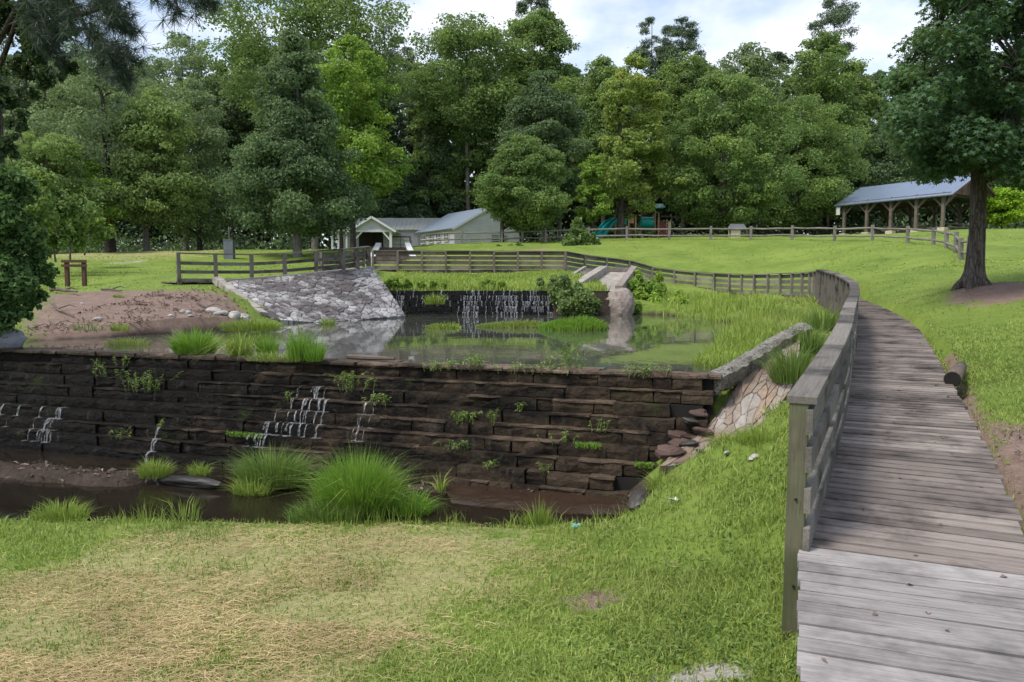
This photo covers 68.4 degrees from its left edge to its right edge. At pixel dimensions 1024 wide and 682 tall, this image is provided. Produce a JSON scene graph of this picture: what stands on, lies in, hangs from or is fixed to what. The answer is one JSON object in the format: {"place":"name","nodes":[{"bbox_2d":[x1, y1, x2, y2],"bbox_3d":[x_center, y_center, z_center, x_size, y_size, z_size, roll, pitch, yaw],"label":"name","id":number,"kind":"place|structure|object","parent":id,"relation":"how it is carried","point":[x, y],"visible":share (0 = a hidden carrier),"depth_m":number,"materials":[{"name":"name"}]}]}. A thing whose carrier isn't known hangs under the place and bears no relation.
{"place":"outdoors","nodes":[
{"label":"outdoors","id":0,"kind":"place"},
{"bbox_2d":[0,447,620,527],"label":"pool water","id":1,"kind":"structure","parent":0,"point":[18,496],"depth_m":8.89,"materials":[{"name":"liquid"}]},
{"bbox_2d":[157,475,222,488],"bbox_3d":[-4.059,1.799,9.525,1.002,0.193,0.203,1,4,18],"label":"rock shelf","id":2,"kind":"object","parent":1,"relation":"in","point":[189,481],"visible":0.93,"depth_m":9.43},
{"bbox_2d":[211,471,280,496],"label":"grass tuft","id":3,"kind":"object","parent":1,"relation":"on","point":[258,488],"visible":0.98,"depth_m":9.12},
{"bbox_2d":[204,440,321,489],"bbox_3d":[-3.032,1.514,9.362,1.710,0.608,1.798,-3,5,-33],"label":"grass tuft","id":4,"kind":"object","parent":1,"relation":"on","point":[264,468],"visible":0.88,"depth_m":9.32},
{"bbox_2d":[277,442,429,518],"bbox_3d":[-1.704,1.520,8.385,1.908,0.899,1.978,-2,5,-28],"label":"grass tuft","id":5,"kind":"object","parent":1,"relation":"on","point":[366,489],"visible":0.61,"depth_m":8.23,"materials":[{"name":"plant"}]},
{"bbox_2d":[253,437,455,517],"bbox_3d":[-1.672,1.462,8.200,2.707,0.942,2.197,-1,4,-19],"label":"grass tuft","id":6,"kind":"object","parent":1,"relation":"on","point":[345,471],"visible":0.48,"depth_m":8.19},
{"bbox_2d":[374,482,451,516],"bbox_3d":[-1.105,1.747,8.439,1.119,0.339,1.328,-4,6,-42],"label":"grass tuft","id":7,"kind":"object","parent":1,"relation":"on","point":[415,504],"visible":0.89,"depth_m":8.30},
{"bbox_2d":[445,485,628,514],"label":"water","id":8,"kind":"structure","parent":1,"relation":"on","point":[496,497],"depth_m":8.72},
{"bbox_2d":[22,314,733,371],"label":"pond water","id":9,"kind":"structure","parent":0,"point":[675,343],"depth_m":15.69,"materials":[{"name":"liquid"}]},
{"bbox_2d":[211,315,288,331],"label":"grass tuft","id":10,"kind":"object","parent":9,"relation":"on","point":[253,325],"visible":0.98,"depth_m":18.32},
{"bbox_2d":[535,273,594,315],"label":"shrub","id":11,"kind":"object","parent":9,"relation":"in","point":[566,296],"visible":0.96,"depth_m":28.52,"materials":[{"name":"green plant"}]},
{"bbox_2d":[475,319,545,327],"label":"grass island","id":12,"kind":"structure","parent":0,"point":[526,323],"depth_m":20.56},
{"bbox_2d":[0,0,1020,249],"label":"sky","id":13,"kind":"structure","parent":0,"point":[606,28],"materials":[{"name":"white"}]},
{"bbox_2d":[0,228,1023,681],"bbox_3d":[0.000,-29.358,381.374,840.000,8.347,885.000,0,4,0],"label":"ground","id":14,"kind":"structure","parent":0,"point":[668,254],"depth_m":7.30,"materials":[{"name":"plant"}]},
{"bbox_2d":[0,35,32,158],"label":"pine tree","id":15,"kind":"object","parent":14,"relation":"on","point":[4,111],"visible":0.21,"depth_m":87.73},
{"bbox_2d":[0,162,59,337],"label":"overgrown shrub","id":16,"kind":"object","parent":14,"relation":"on","point":[22,277],"visible":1,"depth_m":12.83,"materials":[{"name":"green plant"}]},
{"bbox_2d":[22,496,95,521],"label":"grass tuft","id":17,"kind":"object","parent":14,"relation":"on","point":[70,509],"visible":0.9,"depth_m":8.08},
{"bbox_2d":[5,126,117,253],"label":"understory tree","id":18,"kind":"object","parent":14,"relation":"on","point":[37,152],"visible":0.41,"depth_m":51.09,"materials":[{"name":"green plant"}]},
{"bbox_2d":[21,165,115,261],"bbox_3d":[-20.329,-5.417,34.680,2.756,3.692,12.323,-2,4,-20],"label":"bright shrub","id":19,"kind":"object","parent":14,"relation":"on","point":[61,215],"visible":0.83,"depth_m":32.06,"materials":[{"name":"green plant"}]},
{"bbox_2d":[28,63,118,211],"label":"forest tree","id":20,"kind":"object","parent":14,"relation":"on","point":[42,100],"visible":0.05,"depth_m":88.50,"materials":[{"name":"green plant"}]},
{"bbox_2d":[61,260,86,286],"bbox_3d":[-15.355,-2.273,26.481,0.878,1.142,0.168,0,4,0],"label":"sign stand","id":21,"kind":"object","parent":14,"relation":"on","point":[66,265],"visible":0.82,"depth_m":26.43,"materials":[{"name":"brown wood"}]},
{"bbox_2d":[43,149,130,252],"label":"understory tree","id":22,"kind":"object","parent":14,"relation":"on","point":[110,208],"visible":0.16,"depth_m":55.74,"materials":[{"name":"green plant"}]},
{"bbox_2d":[3,41,185,252],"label":"oak tree","id":23,"kind":"object","parent":14,"relation":"on","point":[104,115],"visible":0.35,"depth_m":57.30,"materials":[{"name":"green plant"}]},
{"bbox_2d":[0,0,235,163],"bbox_3d":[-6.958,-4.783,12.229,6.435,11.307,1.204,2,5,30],"label":"pine tree","id":24,"kind":"object","parent":14,"relation":"on","point":[109,54],"visible":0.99,"depth_m":11.93,"materials":[{"name":"green plant"}]},
{"bbox_2d":[0,0,79,165],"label":"vine thicket","id":25,"kind":"object","parent":24,"relation":"attached to","point":[23,64],"visible":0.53,"depth_m":13.29,"materials":[{"name":"green plant"}]},
{"bbox_2d":[18,287,261,336],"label":"leaf litter","id":26,"kind":"object","parent":14,"relation":"on","point":[146,309],"visible":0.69,"depth_m":19.37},
{"bbox_2d":[127,455,180,478],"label":"grass tuft","id":27,"kind":"object","parent":14,"relation":"on","point":[153,472],"visible":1,"depth_m":9.61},
{"bbox_2d":[95,86,218,250],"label":"lawn tree","id":28,"kind":"object","parent":14,"relation":"on","point":[139,204],"visible":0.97,"depth_m":57.88,"materials":[{"name":"green plant"}]},
{"bbox_2d":[125,29,230,250],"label":"leafy tree","id":29,"kind":"object","parent":14,"relation":"on","point":[161,65],"visible":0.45,"depth_m":77.20,"materials":[{"name":"green plant"}]},
{"bbox_2d":[161,281,212,282],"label":"side boardwalk","id":30,"kind":"structure","parent":14,"relation":"on","point":[184,282],"depth_m":25.18,"materials":[{"name":"grey wood"}]},
{"bbox_2d":[176,246,370,284],"bbox_3d":[-7.983,-2.507,27.337,1.308,2.210,7.900,4,6,42],"label":"boardwalk railing","id":31,"kind":"object","parent":30,"relation":"attached to","point":[251,263],"visible":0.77,"depth_m":26.34,"materials":[{"name":"brown wood"}]},
{"bbox_2d":[150,77,259,250],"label":"leafy tree","id":32,"kind":"object","parent":14,"relation":"on","point":[210,134],"visible":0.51,"depth_m":64.57,"materials":[{"name":"green plant"}]},
{"bbox_2d":[206,75,251,239],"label":"forest tree","id":33,"kind":"object","parent":14,"relation":"on","point":[234,139],"visible":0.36,"depth_m":88.48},
{"bbox_2d":[226,63,290,242],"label":"forest tree","id":34,"kind":"object","parent":14,"relation":"on","point":[244,120],"visible":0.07,"depth_m":89.33,"materials":[{"name":"green plant"}]},
{"bbox_2d":[211,27,382,257],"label":"magnolia tree","id":35,"kind":"object","parent":14,"relation":"on","point":[294,164],"visible":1,"depth_m":45.76,"materials":[{"name":"green plant"}]},
{"bbox_2d":[186,0,428,249],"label":"tall tree","id":36,"kind":"object","parent":14,"relation":"on","point":[308,12],"visible":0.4,"depth_m":72.17,"materials":[{"name":"green plant"}]},
{"bbox_2d":[212,267,404,322],"bbox_3d":[-6.218,-1.637,26.822,4.207,2.215,8.748,3,5,34],"label":"stone revetment","id":37,"kind":"object","parent":14,"relation":"on","point":[353,294],"visible":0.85,"depth_m":25.53,"materials":[{"name":"stone"}]},
{"bbox_2d":[270,495,366,524],"bbox_3d":[-2.090,1.776,8.130,1.245,0.315,0.900,0,4,0],"label":"grass tuft","id":38,"kind":"object","parent":14,"relation":"on","point":[298,514],"visible":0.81,"depth_m":8.02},
{"bbox_2d":[5,495,640,528],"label":"bank grass","id":39,"kind":"structure","parent":14,"relation":"on","point":[143,515],"depth_m":7.97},
{"bbox_2d":[318,247,366,270],"bbox_3d":[-6.893,-3.359,32.157,0.570,1.679,5.891,1,4,7],"label":"boardwalk railing","id":40,"kind":"object","parent":14,"relation":"on","point":[322,263],"visible":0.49,"depth_m":30.64,"materials":[{"name":"grey wood"}]},
{"bbox_2d":[0,490,697,681],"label":"dry hay","id":41,"kind":"object","parent":14,"relation":"on","point":[127,649],"visible":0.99,"depth_m":5.44},
{"bbox_2d":[0,347,721,499],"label":"stone dam","id":42,"kind":"structure","parent":14,"relation":"on","point":[61,400],"depth_m":10.35,"materials":[{"name":"stone"}]},
{"bbox_2d":[0,329,27,352],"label":"boulder","id":43,"kind":"object","parent":42,"relation":"on","point":[14,339],"visible":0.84,"depth_m":13.10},
{"bbox_2d":[159,327,223,354],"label":"grass tuft","id":44,"kind":"object","parent":42,"relation":"on","point":[183,344],"visible":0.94,"depth_m":11.87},
{"bbox_2d":[194,326,275,359],"bbox_3d":[-4.127,-0.022,11.643,2.028,0.598,1.776,-2,5,-24],"label":"grass tuft","id":45,"kind":"object","parent":42,"relation":"on","point":[238,348],"visible":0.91,"depth_m":11.57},
{"bbox_2d":[249,327,282,357],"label":"grass tuft","id":46,"kind":"object","parent":42,"relation":"on","point":[265,346],"visible":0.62,"depth_m":11.58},
{"bbox_2d":[268,321,319,360],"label":"grass tuft","id":47,"kind":"object","parent":42,"relation":"on","point":[291,346],"visible":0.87,"depth_m":10.98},
{"bbox_2d":[298,328,333,361],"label":"grass tuft","id":48,"kind":"object","parent":42,"relation":"on","point":[313,354],"visible":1,"depth_m":10.91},
{"bbox_2d":[708,322,812,394],"bbox_3d":[3.578,0.206,10.675,0.328,0.813,3.500,3,5,39],"label":"broken wingwall","id":49,"kind":"object","parent":42,"relation":"on","point":[737,370],"visible":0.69,"depth_m":10.20,"materials":[{"name":"concrete"}]},
{"bbox_2d":[311,30,417,249],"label":"maple tree","id":50,"kind":"object","parent":14,"relation":"on","point":[363,139],"visible":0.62,"depth_m":55.95,"materials":[{"name":"green plant"}]},
{"bbox_2d":[331,216,439,248],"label":"bath house","id":51,"kind":"structure","parent":14,"relation":"on","point":[371,231],"depth_m":76.38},
{"bbox_2d":[367,8,406,130],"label":"pine tree","id":52,"kind":"object","parent":14,"relation":"on","point":[392,112],"visible":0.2,"depth_m":94.81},
{"bbox_2d":[362,158,432,217],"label":"understory tree","id":53,"kind":"object","parent":14,"relation":"on","point":[384,205],"visible":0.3,"depth_m":85.70,"materials":[{"name":"green plant"}]},
{"bbox_2d":[385,46,423,171],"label":"pine tree","id":54,"kind":"object","parent":14,"relation":"on","point":[400,127],"visible":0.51,"depth_m":93.94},
{"bbox_2d":[392,72,459,217],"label":"forest tree","id":55,"kind":"object","parent":14,"relation":"on","point":[420,155],"visible":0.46,"depth_m":87.55,"materials":[{"name":"green plant"}]},
{"bbox_2d":[388,54,465,213],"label":"forest tree","id":56,"kind":"object","parent":14,"relation":"on","point":[402,133],"visible":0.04,"depth_m":103.52,"materials":[{"name":"green plant"}]},
{"bbox_2d":[399,113,471,217],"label":"understory tree","id":57,"kind":"object","parent":14,"relation":"on","point":[440,152],"visible":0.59,"depth_m":87.29,"materials":[{"name":"green plant"}]},
{"bbox_2d":[429,61,488,217],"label":"forest tree","id":58,"kind":"object","parent":14,"relation":"on","point":[472,147],"visible":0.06,"depth_m":102.37,"materials":[{"name":"green plant"}]},
{"bbox_2d":[414,208,520,244],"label":"clapboard shed","id":59,"kind":"structure","parent":14,"relation":"on","point":[476,220],"depth_m":71.45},
{"bbox_2d":[397,10,538,210],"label":"tall tree","id":60,"kind":"object","parent":14,"relation":"on","point":[448,40],"visible":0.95,"depth_m":83.44,"materials":[{"name":"green plant"}]},
{"bbox_2d":[437,70,510,212],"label":"forest tree","id":61,"kind":"object","parent":14,"relation":"on","point":[463,162],"visible":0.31,"depth_m":87.81,"materials":[{"name":"green plant"}]},
{"bbox_2d":[389,290,609,314],"bbox_3d":[-0.807,-1.490,30.081,9.551,1.069,1.101,0,4,5],"label":"stone weir","id":62,"kind":"object","parent":14,"relation":"on","point":[527,302],"visible":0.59,"depth_m":29.92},
{"bbox_2d":[388,269,610,290],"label":"weir grass","id":63,"kind":"structure","parent":14,"relation":"on","point":[461,280],"depth_m":33.09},
{"bbox_2d":[470,53,546,240],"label":"forest tree","id":64,"kind":"object","parent":14,"relation":"on","point":[521,60],"visible":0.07,"depth_m":86.99,"materials":[{"name":"green plant"}]},
{"bbox_2d":[14,260,1023,398],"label":"lawn grass","id":65,"kind":"structure","parent":14,"relation":"on","point":[963,341],"depth_m":13.58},
{"bbox_2d":[467,131,573,241],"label":"shade tree","id":66,"kind":"object","parent":14,"relation":"on","point":[541,208],"visible":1,"depth_m":54.87,"materials":[{"name":"green plant"}]},
{"bbox_2d":[23,173,1023,252],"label":"undergrowth","id":67,"kind":"object","parent":14,"relation":"on","point":[280,245],"visible":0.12,"depth_m":83.69,"materials":[{"name":"green plant"}]},
{"bbox_2d":[27,228,1023,317],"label":"hill grass","id":68,"kind":"structure","parent":14,"relation":"on","point":[994,261],"depth_m":37.41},
{"bbox_2d":[512,0,551,240],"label":"pine tree","id":69,"kind":"object","parent":14,"relation":"on","point":[522,7],"visible":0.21,"depth_m":96.15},
{"bbox_2d":[522,498,557,527],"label":"grass tuft","id":70,"kind":"object","parent":14,"relation":"on","point":[540,512],"visible":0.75,"depth_m":7.89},
{"bbox_2d":[490,69,590,240],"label":"leafy tree","id":71,"kind":"object","parent":14,"relation":"on","point":[541,102],"visible":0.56,"depth_m":71.22,"materials":[{"name":"green plant"}]},
{"bbox_2d":[494,7,586,240],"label":"tall tree","id":72,"kind":"object","parent":14,"relation":"on","point":[555,38],"visible":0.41,"depth_m":87.67,"materials":[{"name":"green plant"}]},
{"bbox_2d":[100,208,994,249],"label":"distant woods","id":73,"kind":"object","parent":14,"relation":"on","point":[325,241],"visible":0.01,"depth_m":123.13,"materials":[{"name":"green plant"}]},
{"bbox_2d":[561,216,601,245],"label":"hill bush","id":74,"kind":"object","parent":14,"relation":"on","point":[584,237],"visible":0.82,"depth_m":51.35,"materials":[{"name":"green plant"}]},
{"bbox_2d":[573,154,617,231],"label":"sapling","id":75,"kind":"object","parent":14,"relation":"on","point":[588,174],"visible":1,"depth_m":57.39,"materials":[{"name":"green plant"}]},
{"bbox_2d":[560,54,640,238],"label":"leafy tree","id":76,"kind":"object","parent":14,"relation":"on","point":[587,101],"visible":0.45,"depth_m":80.91,"materials":[{"name":"green plant"}]},
{"bbox_2d":[573,266,637,290],"bbox_3d":[4.420,-2.746,34.682,2.110,1.571,7.430,1,4,14],"label":"concrete chute","id":77,"kind":"object","parent":14,"relation":"on","point":[615,278],"visible":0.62,"depth_m":35.06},
{"bbox_2d":[563,64,647,238],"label":"forest tree","id":78,"kind":"object","parent":14,"relation":"on","point":[587,205],"visible":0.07,"depth_m":88.62,"materials":[{"name":"green plant"}]},
{"bbox_2d":[606,288,634,314],"bbox_3d":[4.099,-1.337,29.563,1.167,1.514,1.443,-1,4,-17],"label":"stone abutment","id":79,"kind":"object","parent":14,"relation":"on","point":[621,301],"visible":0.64,"depth_m":29.03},
{"bbox_2d":[594,204,670,237],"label":"play structure","id":80,"kind":"object","parent":14,"relation":"on","point":[647,222],"visible":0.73,"depth_m":61.41,"materials":[{"name":"teal plastic"}]},
{"bbox_2d":[582,52,689,237],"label":"gum tree","id":81,"kind":"object","parent":14,"relation":"on","point":[620,185],"visible":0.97,"depth_m":58.00,"materials":[{"name":"green plant"}]},
{"bbox_2d":[627,16,677,237],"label":"pine tree","id":82,"kind":"object","parent":14,"relation":"on","point":[644,50],"visible":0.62,"depth_m":94.97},
{"bbox_2d":[627,268,688,313],"bbox_3d":[6.010,-2.251,32.913,2.561,1.995,6.695,0,4,0],"label":"vine shrub","id":83,"kind":"object","parent":14,"relation":"on","point":[640,288],"visible":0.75,"depth_m":32.11,"materials":[{"name":"green plant"}]},
{"bbox_2d":[633,44,697,231],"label":"forest tree","id":84,"kind":"object","parent":14,"relation":"on","point":[672,51],"visible":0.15,"depth_m":93.50,"materials":[{"name":"green plant"}]},
{"bbox_2d":[657,15,706,233],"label":"pine tree","id":85,"kind":"object","parent":14,"relation":"on","point":[688,43],"visible":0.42,"depth_m":98.52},
{"bbox_2d":[645,51,721,234],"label":"tall tree","id":86,"kind":"object","parent":14,"relation":"on","point":[676,87],"visible":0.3,"depth_m":88.50,"materials":[{"name":"green plant"}]},
{"bbox_2d":[418,225,967,259],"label":"split rail fence","id":87,"kind":"object","parent":14,"relation":"on","point":[958,246],"visible":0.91,"depth_m":51.83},
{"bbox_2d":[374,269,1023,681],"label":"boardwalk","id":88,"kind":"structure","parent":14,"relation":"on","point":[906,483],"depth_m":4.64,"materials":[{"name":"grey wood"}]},
{"bbox_2d":[372,250,565,272],"bbox_3d":[-2.032,-3.783,36.664,9.469,1.232,0.299,0,4,-6],"label":"boardwalk railing","id":89,"kind":"object","parent":88,"relation":"attached to","point":[541,262],"visible":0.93,"depth_m":36.62,"materials":[{"name":"brown wood"}]},
{"bbox_2d":[565,251,653,281],"bbox_3d":[4.957,-3.573,38.672,5.599,1.945,0.514,-2,5,-28],"label":"boardwalk railing","id":90,"kind":"object","parent":88,"relation":"attached to","point":[605,259],"visible":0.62,"depth_m":38.58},
{"bbox_2d":[651,267,815,298],"bbox_3d":[10.363,-2.625,33.597,2.715,1.692,13.772,-1,4,-15],"label":"boardwalk railing","id":91,"kind":"object","parent":88,"relation":"attached to","point":[780,281],"visible":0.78,"depth_m":35.20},
{"bbox_2d":[782,282,859,639],"bbox_3d":[4.763,0.329,10.790,0.268,2.401,13.969,2,5,25],"label":"boardwalk railing","id":92,"kind":"object","parent":88,"relation":"attached to","point":[818,397],"visible":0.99,"depth_m":4.78,"materials":[{"name":"grey wood"}]},
{"bbox_2d":[815,269,856,315],"bbox_3d":[9.197,-1.302,21.891,0.342,1.734,10.438,1,4,18],"label":"boardwalk railing","id":93,"kind":"object","parent":88,"relation":"attached to","point":[831,286],"visible":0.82,"depth_m":20.48,"materials":[{"name":"grey wood"}]},
{"bbox_2d":[659,288,793,368],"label":"pond reeds","id":94,"kind":"object","parent":14,"relation":"on","point":[741,335],"visible":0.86,"depth_m":17.51,"materials":[{"name":"plant"}]},
{"bbox_2d":[644,68,809,236],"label":"broad tree","id":95,"kind":"object","parent":14,"relation":"on","point":[691,141],"visible":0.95,"depth_m":58.96,"materials":[{"name":"green plant"}]},
{"bbox_2d":[655,338,799,475],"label":"flagstone slope","id":96,"kind":"structure","parent":14,"relation":"on","point":[758,387],"depth_m":9.25,"materials":[{"name":"stone"}]},
{"bbox_2d":[746,334,852,383],"bbox_3d":[3.798,0.190,9.790,2.029,0.704,1.613,-2,5,-22],"label":"grass tuft","id":97,"kind":"object","parent":96,"relation":"on","point":[790,369],"visible":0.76,"depth_m":9.76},
{"bbox_2d":[438,363,1023,681],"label":"clover","id":98,"kind":"object","parent":14,"relation":"on","point":[743,666],"visible":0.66,"depth_m":4.90,"materials":[{"name":"plant"}]},
{"bbox_2d":[692,41,795,236],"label":"tall tree","id":99,"kind":"object","parent":14,"relation":"on","point":[753,63],"visible":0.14,"depth_m":76.70,"materials":[{"name":"green plant"}]},
{"bbox_2d":[727,420,787,446],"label":"grass tuft","id":100,"kind":"object","parent":14,"relation":"on","point":[746,435],"visible":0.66,"depth_m":8.03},
{"bbox_2d":[753,293,819,346],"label":"bank grass","id":101,"kind":"structure","parent":14,"relation":"on","point":[781,312],"depth_m":18.03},
{"bbox_2d":[716,91,878,234],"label":"broad tree","id":102,"kind":"object","parent":14,"relation":"on","point":[828,191],"visible":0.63,"depth_m":74.44,"materials":[{"name":"green plant"}]},
{"bbox_2d":[788,318,831,353],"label":"grass tuft","id":103,"kind":"object","parent":14,"relation":"on","point":[811,341],"visible":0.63,"depth_m":11.33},
{"bbox_2d":[788,300,866,331],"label":"grass tuft","id":104,"kind":"object","parent":14,"relation":"on","point":[829,322],"visible":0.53,"depth_m":13.48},
{"bbox_2d":[775,29,882,234],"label":"tall tree","id":105,"kind":"object","parent":14,"relation":"on","point":[825,83],"visible":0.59,"depth_m":80.73,"materials":[{"name":"green plant"}]},
{"bbox_2d":[805,0,862,232],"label":"pine tree","id":106,"kind":"object","parent":14,"relation":"on","point":[837,16],"visible":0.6,"depth_m":92.73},
{"bbox_2d":[823,67,885,231],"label":"forest tree","id":107,"kind":"object","parent":14,"relation":"on","point":[875,99],"visible":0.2,"depth_m":93.45,"materials":[{"name":"green plant"}]},
{"bbox_2d":[836,130,942,224],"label":"dark tree","id":108,"kind":"object","parent":14,"relation":"on","point":[884,170],"visible":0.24,"depth_m":80.71,"materials":[{"name":"green plant"}]},
{"bbox_2d":[834,176,996,234],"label":"picnic pavilion","id":109,"kind":"structure","parent":14,"relation":"on","point":[895,197],"depth_m":68.57,"materials":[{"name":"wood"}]},
{"bbox_2d":[870,0,1023,290],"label":"sweetgum tree","id":110,"kind":"object","parent":14,"relation":"on","point":[935,136],"visible":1,"depth_m":17.00,"materials":[{"name":"green plant"}]},
{"bbox_2d":[965,186,1023,228],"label":"lime tree","id":111,"kind":"object","parent":14,"relation":"on","point":[1008,205],"visible":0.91,"depth_m":66.31,"materials":[{"name":"green plant"}]},
{"bbox_2d":[537,314,608,330],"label":"grass island","id":112,"kind":"structure","parent":0,"point":[580,324],"depth_m":19.35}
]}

